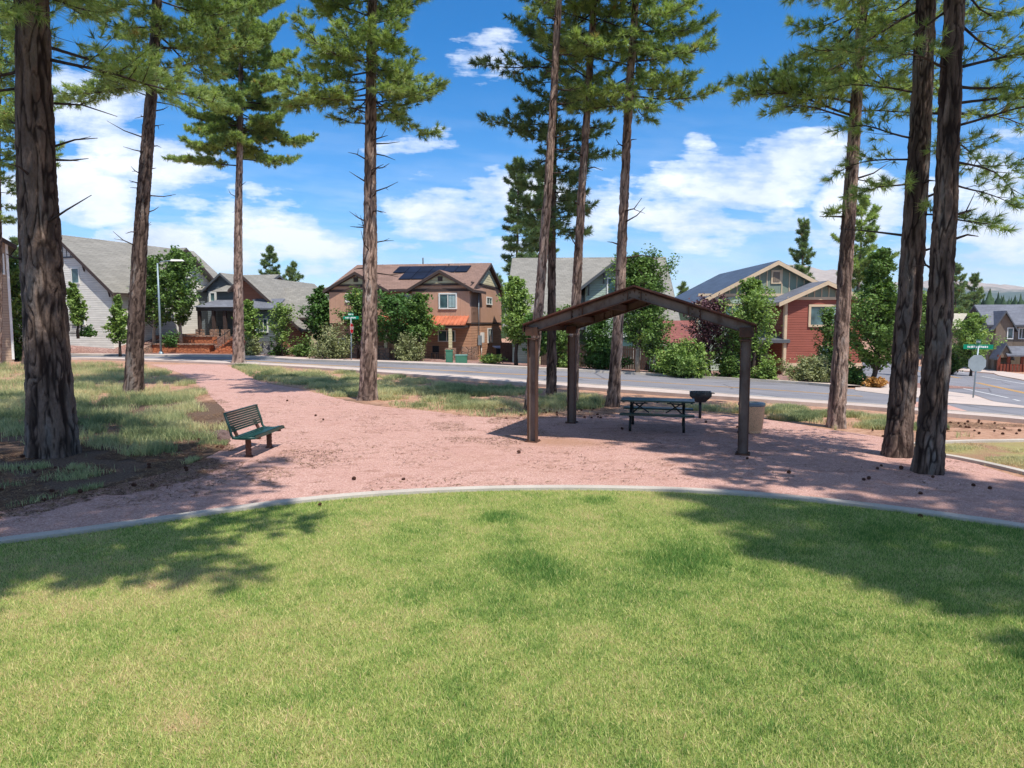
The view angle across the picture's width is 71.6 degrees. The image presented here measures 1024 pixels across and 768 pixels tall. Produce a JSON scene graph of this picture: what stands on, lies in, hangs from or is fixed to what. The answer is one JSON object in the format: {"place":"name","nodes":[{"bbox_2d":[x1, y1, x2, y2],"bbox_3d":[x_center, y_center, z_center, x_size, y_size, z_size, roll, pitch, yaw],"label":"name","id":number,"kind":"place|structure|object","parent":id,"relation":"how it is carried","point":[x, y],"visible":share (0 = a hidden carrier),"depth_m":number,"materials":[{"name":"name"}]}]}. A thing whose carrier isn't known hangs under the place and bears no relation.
{"place":"outdoors","nodes":[
{"label":"outdoors","id":0,"kind":"place"},
{"bbox_2d":[66,281,88,338],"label":"broadleaf tree","id":1,"kind":"object","parent":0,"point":[76,307],"visible":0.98,"depth_m":59.38,"materials":[{"name":"green plant"}]},
{"bbox_2d":[71,353,860,386],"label":"pavement","id":2,"kind":"structure","parent":0,"point":[849,385],"depth_m":47.87,"materials":[{"name":"concrete"}]},
{"bbox_2d":[244,334,264,355],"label":"shrub","id":3,"kind":"object","parent":2,"relation":"on","point":[250,347],"visible":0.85,"depth_m":56.76,"materials":[{"name":"green plant"}]},
{"bbox_2d":[600,243,682,371],"bbox_3d":[7.539,-4.308,41.830,4.935,7.722,4.752,0,5,0],"label":"broadleaf tree","id":4,"kind":"object","parent":2,"relation":"on","point":[642,271],"visible":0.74,"depth_m":41.21,"materials":[{"name":"green plant"}]},
{"bbox_2d":[680,293,733,375],"bbox_3d":[11.410,-2.788,41.388,3.167,5.086,3.136,1,5,11],"label":"broadleaf tree","id":5,"kind":"object","parent":2,"relation":"on","point":[707,331],"visible":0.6,"depth_m":41.07,"materials":[{"name":"purple plant"}]},
{"bbox_2d":[709,332,751,377],"bbox_3d":[12.602,-1.747,40.997,2.694,2.970,2.573,0,5,0],"label":"shrub","id":6,"kind":"object","parent":2,"relation":"on","point":[728,366],"visible":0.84,"depth_m":40.71,"materials":[{"name":"green plant"}]},
{"bbox_2d":[718,277,782,373],"bbox_3d":[13.281,-3.085,40.306,3.566,6.006,3.764,3,6,33],"label":"broadleaf tree","id":7,"kind":"object","parent":2,"relation":"on","point":[754,300],"visible":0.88,"depth_m":39.95,"materials":[{"name":"green plant"}]},
{"bbox_2d":[750,352,779,379],"bbox_3d":[14.274,-0.973,40.053,1.842,1.674,1.692,0,5,0],"label":"shrub","id":8,"kind":"object","parent":2,"relation":"on","point":[766,371],"visible":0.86,"depth_m":39.81,"materials":[{"name":"green plant"}]},
{"bbox_2d":[0,488,1023,767],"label":"lawn","id":9,"kind":"structure","parent":0,"point":[436,598],"depth_m":6.33,"materials":[{"name":"green plant"}]},
{"bbox_2d":[0,364,1023,536],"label":"gravel path","id":10,"kind":"structure","parent":0,"point":[478,463],"depth_m":13.97,"materials":[{"name":"pink gravel"}]},
{"bbox_2d":[223,404,284,457],"bbox_3d":[-5.437,0.989,15.066,0.655,0.950,1.572,0,5,3],"label":"park bench","id":11,"kind":"object","parent":10,"relation":"on","point":[259,432],"visible":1,"depth_m":14.89,"materials":[{"name":"green paint"}]},
{"bbox_2d":[523,285,756,455],"bbox_3d":[3.224,-0.485,17.009,5.048,3.571,3.593,2,5,20],"label":"picnic shelter","id":12,"kind":"object","parent":10,"relation":"on","point":[572,319],"visible":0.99,"depth_m":15.80,"materials":[{"name":"wood"}]},
{"bbox_2d":[619,397,694,432],"bbox_3d":[3.769,0.782,18.411,1.850,0.776,1.680,1,5,13],"label":"picnic table","id":13,"kind":"object","parent":10,"relation":"on","point":[631,414],"visible":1,"depth_m":18.09,"materials":[{"name":"green paint"}]},
{"bbox_2d":[738,401,765,433],"bbox_3d":[6.000,0.834,17.808,0.660,0.765,0.660,0,5,0],"label":"litter bin","id":14,"kind":"object","parent":10,"relation":"on","point":[756,413],"visible":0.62,"depth_m":17.54,"materials":[{"name":"beige concrete"}]},
{"bbox_2d":[0,337,1023,510],"bbox_3d":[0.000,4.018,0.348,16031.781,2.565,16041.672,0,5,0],"label":"ground","id":15,"kind":"structure","parent":0,"point":[127,468],"depth_m":18.50,"materials":[{"name":"brown soil"}]},
{"bbox_2d":[0,2,16,363],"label":"pine tree","id":16,"kind":"object","parent":15,"relation":"on","point":[4,164],"visible":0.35,"depth_m":45.81,"materials":[{"name":"green plant"}]},
{"bbox_2d":[2,237,16,361],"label":"house","id":17,"kind":"structure","parent":15,"relation":"on","point":[9,247],"depth_m":48.90,"materials":[{"name":"beige"}]},
{"bbox_2d":[9,254,21,342],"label":"broadleaf tree","id":18,"kind":"object","parent":15,"relation":"on","point":[15,289],"visible":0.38,"depth_m":50.94,"materials":[{"name":"green plant"}]},
{"bbox_2d":[12,315,22,360],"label":"shrub","id":19,"kind":"object","parent":15,"relation":"on","point":[18,350],"visible":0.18,"depth_m":51.16,"materials":[{"name":"green plant"}]},
{"bbox_2d":[0,0,64,364],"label":"pine tree","id":20,"kind":"object","parent":15,"relation":"on","point":[9,154],"visible":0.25,"depth_m":43.45,"materials":[{"name":"green plant"}]},
{"bbox_2d":[0,438,227,507],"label":"meadow grass","id":21,"kind":"structure","parent":15,"relation":"on","point":[84,475],"depth_m":12.94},
{"bbox_2d":[100,294,127,356],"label":"broadleaf tree","id":22,"kind":"object","parent":15,"relation":"on","point":[118,320],"visible":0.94,"depth_m":56.69,"materials":[{"name":"green plant"}]},
{"bbox_2d":[0,360,228,456],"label":"meadow grass","id":23,"kind":"structure","parent":15,"relation":"on","point":[134,432],"depth_m":21.50,"materials":[{"name":"green plant"}]},
{"bbox_2d":[0,0,231,458],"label":"pine tree","id":24,"kind":"object","parent":15,"relation":"on","point":[51,429],"visible":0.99,"depth_m":14.27,"materials":[{"name":"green plant"}]},
{"bbox_2d":[52,0,263,394],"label":"pine tree","id":25,"kind":"object","parent":15,"relation":"on","point":[193,44],"visible":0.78,"depth_m":26.69,"materials":[{"name":"green plant"}]},
{"bbox_2d":[160,0,319,362],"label":"pine tree","id":26,"kind":"object","parent":15,"relation":"on","point":[211,124],"visible":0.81,"depth_m":44.98,"materials":[{"name":"green plant"}]},
{"bbox_2d":[257,244,285,278],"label":"pine tree","id":27,"kind":"object","parent":15,"relation":"on","point":[271,256],"visible":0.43,"depth_m":98.36,"materials":[{"name":"green plant"}]},
{"bbox_2d":[284,260,303,282],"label":"pine tree","id":28,"kind":"object","parent":15,"relation":"on","point":[291,270],"visible":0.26,"depth_m":96.53,"materials":[{"name":"green plant"}]},
{"bbox_2d":[265,0,452,400],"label":"pine tree","id":29,"kind":"object","parent":15,"relation":"on","point":[397,84],"visible":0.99,"depth_m":24.32,"materials":[{"name":"green plant"}]},
{"bbox_2d":[232,363,605,409],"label":"meadow grass","id":30,"kind":"structure","parent":15,"relation":"on","point":[318,378],"depth_m":27.91,"materials":[{"name":"green plant"}]},
{"bbox_2d":[0,485,1023,544],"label":"lawn curb","id":31,"kind":"structure","parent":15,"relation":"on","point":[178,516],"depth_m":10.76,"materials":[{"name":"concrete"}]},
{"bbox_2d":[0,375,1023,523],"bbox_3d":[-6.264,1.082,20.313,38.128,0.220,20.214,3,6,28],"label":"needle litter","id":32,"kind":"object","parent":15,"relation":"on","point":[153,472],"visible":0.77,"depth_m":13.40,"materials":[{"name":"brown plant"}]},
{"bbox_2d":[500,156,538,275],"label":"pine tree","id":33,"kind":"object","parent":15,"relation":"on","point":[516,230],"visible":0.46,"depth_m":68.39,"materials":[{"name":"green plant"}]},
{"bbox_2d":[526,178,559,255],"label":"pine tree","id":34,"kind":"object","parent":15,"relation":"on","point":[534,249],"visible":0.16,"depth_m":72.31,"materials":[{"name":"green plant"}]},
{"bbox_2d":[468,0,621,395],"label":"pine tree","id":35,"kind":"object","parent":15,"relation":"on","point":[567,197],"visible":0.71,"depth_m":25.82,"materials":[{"name":"green plant"}]},
{"bbox_2d":[521,0,601,411],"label":"pine tree","id":36,"kind":"object","parent":15,"relation":"on","point":[538,310],"visible":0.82,"depth_m":21.46,"materials":[{"name":"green plant"}]},
{"bbox_2d":[533,0,665,402],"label":"pine tree","id":37,"kind":"object","parent":15,"relation":"on","point":[592,21],"visible":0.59,"depth_m":22.88,"materials":[{"name":"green plant"}]},
{"bbox_2d":[258,379,975,437],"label":"meadow grass","id":38,"kind":"structure","parent":15,"relation":"on","point":[493,410],"depth_m":22.56,"materials":[{"name":"green plant"}]},
{"bbox_2d":[533,0,726,406],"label":"pine tree","id":39,"kind":"object","parent":15,"relation":"on","point":[607,93],"visible":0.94,"depth_m":22.22,"materials":[{"name":"green plant"}]},
{"bbox_2d":[689,391,714,417],"bbox_3d":[5.436,0.633,20.334,0.691,0.830,0.531,1,5,12],"label":"park grill","id":40,"kind":"object","parent":15,"relation":"on","point":[700,397],"visible":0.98,"depth_m":20.19,"materials":[{"name":"metal"}]},
{"bbox_2d":[501,288,1023,338],"bbox_3d":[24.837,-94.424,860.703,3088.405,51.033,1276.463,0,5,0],"label":"distant forest","id":41,"kind":"object","parent":15,"relation":"on","point":[989,300],"visible":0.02,"depth_m":248.02,"materials":[{"name":"green plant"}]},
{"bbox_2d":[788,217,815,278],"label":"pine tree","id":42,"kind":"object","parent":15,"relation":"on","point":[808,253],"visible":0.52,"depth_m":80.63,"materials":[{"name":"green plant"}]},
{"bbox_2d":[685,402,951,429],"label":"meadow grass","id":43,"kind":"structure","parent":15,"relation":"on","point":[798,413],"depth_m":20.31,"materials":[{"name":"green plant"}]},
{"bbox_2d":[720,0,942,428],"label":"pine tree","id":44,"kind":"object","parent":15,"relation":"on","point":[789,84],"visible":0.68,"depth_m":18.00,"materials":[{"name":"green plant"}]},
{"bbox_2d":[830,193,899,334],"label":"pine tree","id":45,"kind":"object","parent":15,"relation":"on","point":[860,259],"visible":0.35,"depth_m":71.86,"materials":[{"name":"green plant"}]},
{"bbox_2d":[782,0,1023,475],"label":"pine tree","id":46,"kind":"object","parent":15,"relation":"on","point":[929,457],"visible":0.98,"depth_m":12.63,"materials":[{"name":"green plant"}]},
{"bbox_2d":[786,0,1023,457],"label":"pine tree","id":47,"kind":"object","parent":15,"relation":"on","point":[898,440],"visible":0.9,"depth_m":14.18,"materials":[{"name":"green plant"}]},
{"bbox_2d":[918,291,959,355],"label":"broadleaf tree","id":48,"kind":"object","parent":15,"relation":"on","point":[921,339],"visible":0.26,"depth_m":58.05,"materials":[{"name":"green plant"}]},
{"bbox_2d":[951,331,969,374],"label":"shrub","id":49,"kind":"object","parent":15,"relation":"on","point":[956,365],"visible":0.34,"depth_m":67.56,"materials":[{"name":"green plant"}]},
{"bbox_2d":[954,262,976,312],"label":"pine tree","id":50,"kind":"object","parent":15,"relation":"on","point":[958,288],"visible":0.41,"depth_m":110.18,"materials":[{"name":"green plant"}]},
{"bbox_2d":[914,439,1023,445],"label":"play curb","id":51,"kind":"structure","parent":15,"relation":"on","point":[983,441],"depth_m":16.27,"materials":[{"name":"concrete"}]},
{"bbox_2d":[960,272,985,309],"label":"pine tree","id":52,"kind":"object","parent":15,"relation":"on","point":[974,279],"visible":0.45,"depth_m":114.61,"materials":[{"name":"green plant"}]},
{"bbox_2d":[951,312,1007,375],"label":"broadleaf tree","id":53,"kind":"object","parent":15,"relation":"on","point":[970,326],"visible":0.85,"depth_m":65.42,"materials":[{"name":"green plant"}]},
{"bbox_2d":[946,454,1023,474],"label":"play curb","id":54,"kind":"structure","parent":15,"relation":"on","point":[995,465],"depth_m":13.65,"materials":[{"name":"concrete"}]},
{"bbox_2d":[964,304,1023,371],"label":"house","id":55,"kind":"structure","parent":15,"relation":"on","point":[1008,322],"depth_m":78.85,"materials":[{"name":"beige"}]},
{"bbox_2d":[0,0,1023,296],"label":"sky","id":56,"kind":"structure","parent":0,"point":[724,190],"materials":[{"name":"blue"}]},
{"bbox_2d":[71,356,1023,415],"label":"street","id":57,"kind":"structure","parent":0,"point":[789,392],"depth_m":35.28,"materials":[{"name":"grey asphalt"}]},
{"bbox_2d":[71,354,829,386],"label":"kerb","id":58,"kind":"structure","parent":57,"relation":"on","point":[652,374],"depth_m":44.23,"materials":[{"name":"concrete"}]},
{"bbox_2d":[108,357,1021,415],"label":"kerb","id":59,"kind":"structure","parent":57,"relation":"on","point":[593,384],"depth_m":29.96,"materials":[{"name":"concrete"}]},
{"bbox_2d":[71,357,1023,423],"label":"pavement","id":60,"kind":"structure","parent":0,"point":[819,403],"depth_m":28.40,"materials":[{"name":"concrete"}]},
{"bbox_2d":[144,353,989,388],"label":"front yards","id":61,"kind":"structure","parent":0,"point":[781,377],"depth_m":49.88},
{"bbox_2d":[13,333,195,353],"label":"garden bank","id":62,"kind":"structure","parent":61,"relation":"on","point":[86,349],"depth_m":63.92,"materials":[{"name":"stone"}]},
{"bbox_2d":[19,235,217,348],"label":"house","id":63,"kind":"structure","parent":61,"relation":"on","point":[97,271],"depth_m":65.10,"materials":[{"name":"white"}]},
{"bbox_2d":[157,259,183,353],"bbox_3d":[-28.843,-6.488,60.135,2.470,8.050,0.440,0,5,0],"label":"street lamp","id":64,"kind":"object","parent":61,"relation":"on","point":[160,332],"visible":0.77,"depth_m":60.07,"materials":[{"name":"grey metal"}]},
{"bbox_2d":[161,329,180,347],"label":"shrub","id":65,"kind":"object","parent":61,"relation":"on","point":[170,341],"visible":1,"depth_m":60.20,"materials":[{"name":"green plant"}]},
{"bbox_2d":[144,328,232,353],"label":"retaining wall","id":66,"kind":"structure","parent":61,"relation":"on","point":[215,344],"depth_m":64.02,"materials":[{"name":"brick"}]},
{"bbox_2d":[128,254,176,342],"bbox_3d":[-32.682,-7.769,64.918,4.616,8.583,5.052,0,5,0],"label":"broadleaf tree","id":67,"kind":"object","parent":66,"relation":"on","point":[151,277],"visible":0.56,"depth_m":64.13,"materials":[{"name":"green plant"}]},
{"bbox_2d":[148,245,206,342],"bbox_3d":[-29.917,-8.002,64.286,5.305,9.164,5.040,0,5,0],"label":"broadleaf tree","id":68,"kind":"object","parent":66,"relation":"on","point":[182,300],"visible":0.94,"depth_m":63.79,"materials":[{"name":"green plant"}]},
{"bbox_2d":[193,273,284,339],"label":"house","id":69,"kind":"structure","parent":61,"relation":"on","point":[214,313],"depth_m":69.25,"materials":[{"name":"wood"}]},
{"bbox_2d":[231,299,266,343],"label":"broadleaf tree","id":70,"kind":"object","parent":61,"relation":"on","point":[249,310],"visible":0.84,"depth_m":58.58,"materials":[{"name":"green plant"}]},
{"bbox_2d":[227,275,332,354],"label":"house","id":71,"kind":"structure","parent":61,"relation":"on","point":[260,292],"depth_m":61.54,"materials":[{"name":"grey"}]},
{"bbox_2d":[266,301,301,355],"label":"broadleaf tree","id":72,"kind":"object","parent":61,"relation":"on","point":[281,312],"visible":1,"depth_m":57.68,"materials":[{"name":"green plant"}]},
{"bbox_2d":[293,331,315,356],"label":"shrub","id":73,"kind":"object","parent":61,"relation":"on","point":[299,349],"visible":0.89,"depth_m":56.59,"materials":[{"name":"green plant"}]},
{"bbox_2d":[297,285,331,353],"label":"broadleaf tree","id":74,"kind":"object","parent":61,"relation":"on","point":[318,308],"visible":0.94,"depth_m":59.14,"materials":[{"name":"green plant"}]},
{"bbox_2d":[306,319,355,358],"bbox_3d":[-13.305,-3.242,51.745,3.673,3.067,2.822,-3,6,-31],"label":"shrub","id":75,"kind":"object","parent":61,"relation":"on","point":[329,349],"visible":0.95,"depth_m":51.59,"materials":[{"name":"green plant"}]},
{"bbox_2d":[330,286,377,358],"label":"broadleaf tree","id":76,"kind":"object","parent":61,"relation":"on","point":[354,299],"visible":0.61,"depth_m":53.22,"materials":[{"name":"green plant"}]},
{"bbox_2d":[357,289,435,359],"bbox_3d":[-8.276,-4.297,51.247,5.494,5.429,5.867,0,5,0],"label":"broadleaf tree","id":77,"kind":"object","parent":61,"relation":"on","point":[393,308],"visible":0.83,"depth_m":50.53,"materials":[{"name":"green plant"}]},
{"bbox_2d":[391,331,425,360],"bbox_3d":[-7.142,-2.630,49.455,2.671,2.237,2.735,0,5,0],"label":"shrub","id":78,"kind":"object","parent":61,"relation":"on","point":[410,353],"visible":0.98,"depth_m":49.19,"materials":[{"name":"green plant"}]},
{"bbox_2d":[322,258,503,359],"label":"house","id":79,"kind":"structure","parent":61,"relation":"on","point":[464,304],"depth_m":54.85,"materials":[{"name":"brown"}]},
{"bbox_2d":[438,293,456,308],"bbox_3d":[-4.833,-6.236,53.439,1.424,1.210,0.120,1,5,10],"label":"window","id":80,"kind":"structure","parent":79,"relation":"in","point":[446,300],"depth_m":53.44,"materials":[{"name":"white glass"}]},
{"bbox_2d":[400,292,444,360],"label":"broadleaf tree","id":81,"kind":"object","parent":61,"relation":"on","point":[424,322],"visible":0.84,"depth_m":50.34,"materials":[{"name":"green plant"}]},
{"bbox_2d":[478,352,507,363],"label":"shrub","id":82,"kind":"object","parent":61,"relation":"on","point":[488,358],"visible":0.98,"depth_m":47.21,"materials":[{"name":"green plant"}]},
{"bbox_2d":[500,341,511,361],"bbox_3d":[0.663,-2.392,53.573,4.392,1.622,0.141,5,7,45],"label":"fence","id":83,"kind":"object","parent":61,"relation":"on","point":[505,350],"visible":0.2,"depth_m":54.57,"materials":[{"name":"brown wood"}]},
{"bbox_2d":[496,275,534,365],"bbox_3d":[0.395,-4.092,46.591,2.988,6.085,4.056,0,5,0],"label":"broadleaf tree","id":84,"kind":"object","parent":61,"relation":"on","point":[514,307],"visible":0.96,"depth_m":46.42,"materials":[{"name":"green plant"}]},
{"bbox_2d":[540,304,570,366],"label":"broadleaf tree","id":85,"kind":"object","parent":61,"relation":"on","point":[561,340],"visible":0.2,"depth_m":44.63,"materials":[{"name":"green plant"}]},
{"bbox_2d":[502,257,680,368],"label":"house","id":86,"kind":"structure","parent":61,"relation":"on","point":[594,275],"depth_m":55.08,"materials":[{"name":"grey"}]},
{"bbox_2d":[541,344,648,369],"bbox_3d":[5.716,-1.960,49.329,7.538,1.903,0.150,1,5,12],"label":"fence","id":87,"kind":"object","parent":61,"relation":"on","point":[629,351],"visible":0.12,"depth_m":48.78,"materials":[{"name":"brown wood"}]},
{"bbox_2d":[579,319,612,354],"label":"broadleaf tree","id":88,"kind":"object","parent":61,"relation":"on","point":[594,331],"visible":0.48,"depth_m":45.94,"materials":[{"name":"green plant"}]},
{"bbox_2d":[579,334,633,369],"bbox_3d":[5.760,-2.103,46.234,3.520,2.410,3.506,-4,6,-38],"label":"shrub","id":89,"kind":"object","parent":61,"relation":"on","point":[595,359],"visible":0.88,"depth_m":45.52,"materials":[{"name":"green plant"}]},
{"bbox_2d":[631,306,674,370],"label":"broadleaf tree","id":90,"kind":"object","parent":61,"relation":"on","point":[646,350],"visible":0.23,"depth_m":44.65,"materials":[{"name":"green plant"}]},
{"bbox_2d":[645,331,679,373],"bbox_3d":[9.411,-1.843,42.433,2.731,2.705,2.892,2,5,25],"label":"shrub","id":91,"kind":"object","parent":61,"relation":"on","point":[657,370],"visible":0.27,"depth_m":42.47,"materials":[{"name":"green plant"}]},
{"bbox_2d":[662,321,696,351],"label":"house","id":92,"kind":"structure","parent":61,"relation":"on","point":[678,333],"depth_m":47.95,"materials":[{"name":"red"}]},
{"bbox_2d":[652,336,716,377],"bbox_3d":[9.736,-1.517,40.519,3.361,2.385,3.968,4,7,42],"label":"shrub","id":93,"kind":"object","parent":61,"relation":"on","point":[683,362],"visible":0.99,"depth_m":40.14,"materials":[{"name":"green plant"}]},
{"bbox_2d":[675,260,860,374],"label":"house","id":94,"kind":"structure","parent":61,"relation":"on","point":[801,300],"depth_m":50.59,"materials":[{"name":"red"}]},
{"bbox_2d":[808,304,835,326],"bbox_3d":[21.919,-4.780,49.743,2.315,1.576,0.120,0,5,0],"label":"window","id":95,"kind":"structure","parent":94,"relation":"in","point":[813,313],"depth_m":49.73,"materials":[{"name":"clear glass"}]},
{"bbox_2d":[777,354,830,382],"bbox_3d":[16.650,-0.867,39.676,3.554,1.693,3.632,0,5,0],"label":"shrub","id":96,"kind":"object","parent":61,"relation":"on","point":[811,370],"visible":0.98,"depth_m":39.15,"materials":[{"name":"green plant"}]},
{"bbox_2d":[810,306,851,362],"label":"broadleaf tree","id":97,"kind":"object","parent":61,"relation":"on","point":[827,319],"visible":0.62,"depth_m":42.81,"materials":[{"name":"green plant"}]},
{"bbox_2d":[848,363,869,385],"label":"shrub","id":98,"kind":"object","parent":61,"relation":"on","point":[855,375],"visible":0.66,"depth_m":38.70,"materials":[{"name":"green plant"}]},
{"bbox_2d":[831,246,925,377],"bbox_3d":[19.783,-3.560,38.275,4.265,7.719,4.695,4,7,41],"label":"broadleaf tree","id":99,"kind":"object","parent":61,"relation":"on","point":[877,302],"visible":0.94,"depth_m":37.84,"materials":[{"name":"green plant"}]},
{"bbox_2d":[787,264,1023,301],"bbox_3d":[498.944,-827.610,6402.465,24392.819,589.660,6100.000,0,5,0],"label":"mountains","id":100,"kind":"structure","parent":0,"point":[1007,292],"depth_m":6080.97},
{"bbox_2d":[855,384,1023,407],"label":"corner pavement","id":101,"kind":"structure","parent":0,"point":[957,398],"depth_m":31.33,"materials":[{"name":"concrete"}]},
{"bbox_2d":[861,376,887,387],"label":"shrub","id":102,"kind":"object","parent":101,"relation":"on","point":[879,382],"visible":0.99,"depth_m":37.54,"materials":[{"name":"yellow plant"}]},
{"bbox_2d":[963,339,992,397],"bbox_3d":[20.983,-0.656,32.058,0.717,2.715,0.914,-3,6,-30],"label":"stop sign","id":103,"kind":"object","parent":101,"relation":"on","point":[977,362],"visible":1,"depth_m":31.99,"materials":[{"name":"grey metal"}]},
{"bbox_2d":[863,361,1023,405],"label":"side road","id":104,"kind":"structure","parent":0,"point":[964,378],"depth_m":47.66,"materials":[{"name":"grey asphalt"}]},
{"bbox_2d":[914,442,1023,473],"bbox_3d":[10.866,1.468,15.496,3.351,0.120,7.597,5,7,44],"label":"dry lawn","id":105,"kind":"structure","parent":0,"point":[978,453],"depth_m":15.14,"materials":[{"name":"beige plant"}]},
{"bbox_2d":[959,367,1023,379],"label":"side pavement","id":106,"kind":"structure","parent":0,"point":[1012,375],"depth_m":73.57,"materials":[{"name":"concrete"}]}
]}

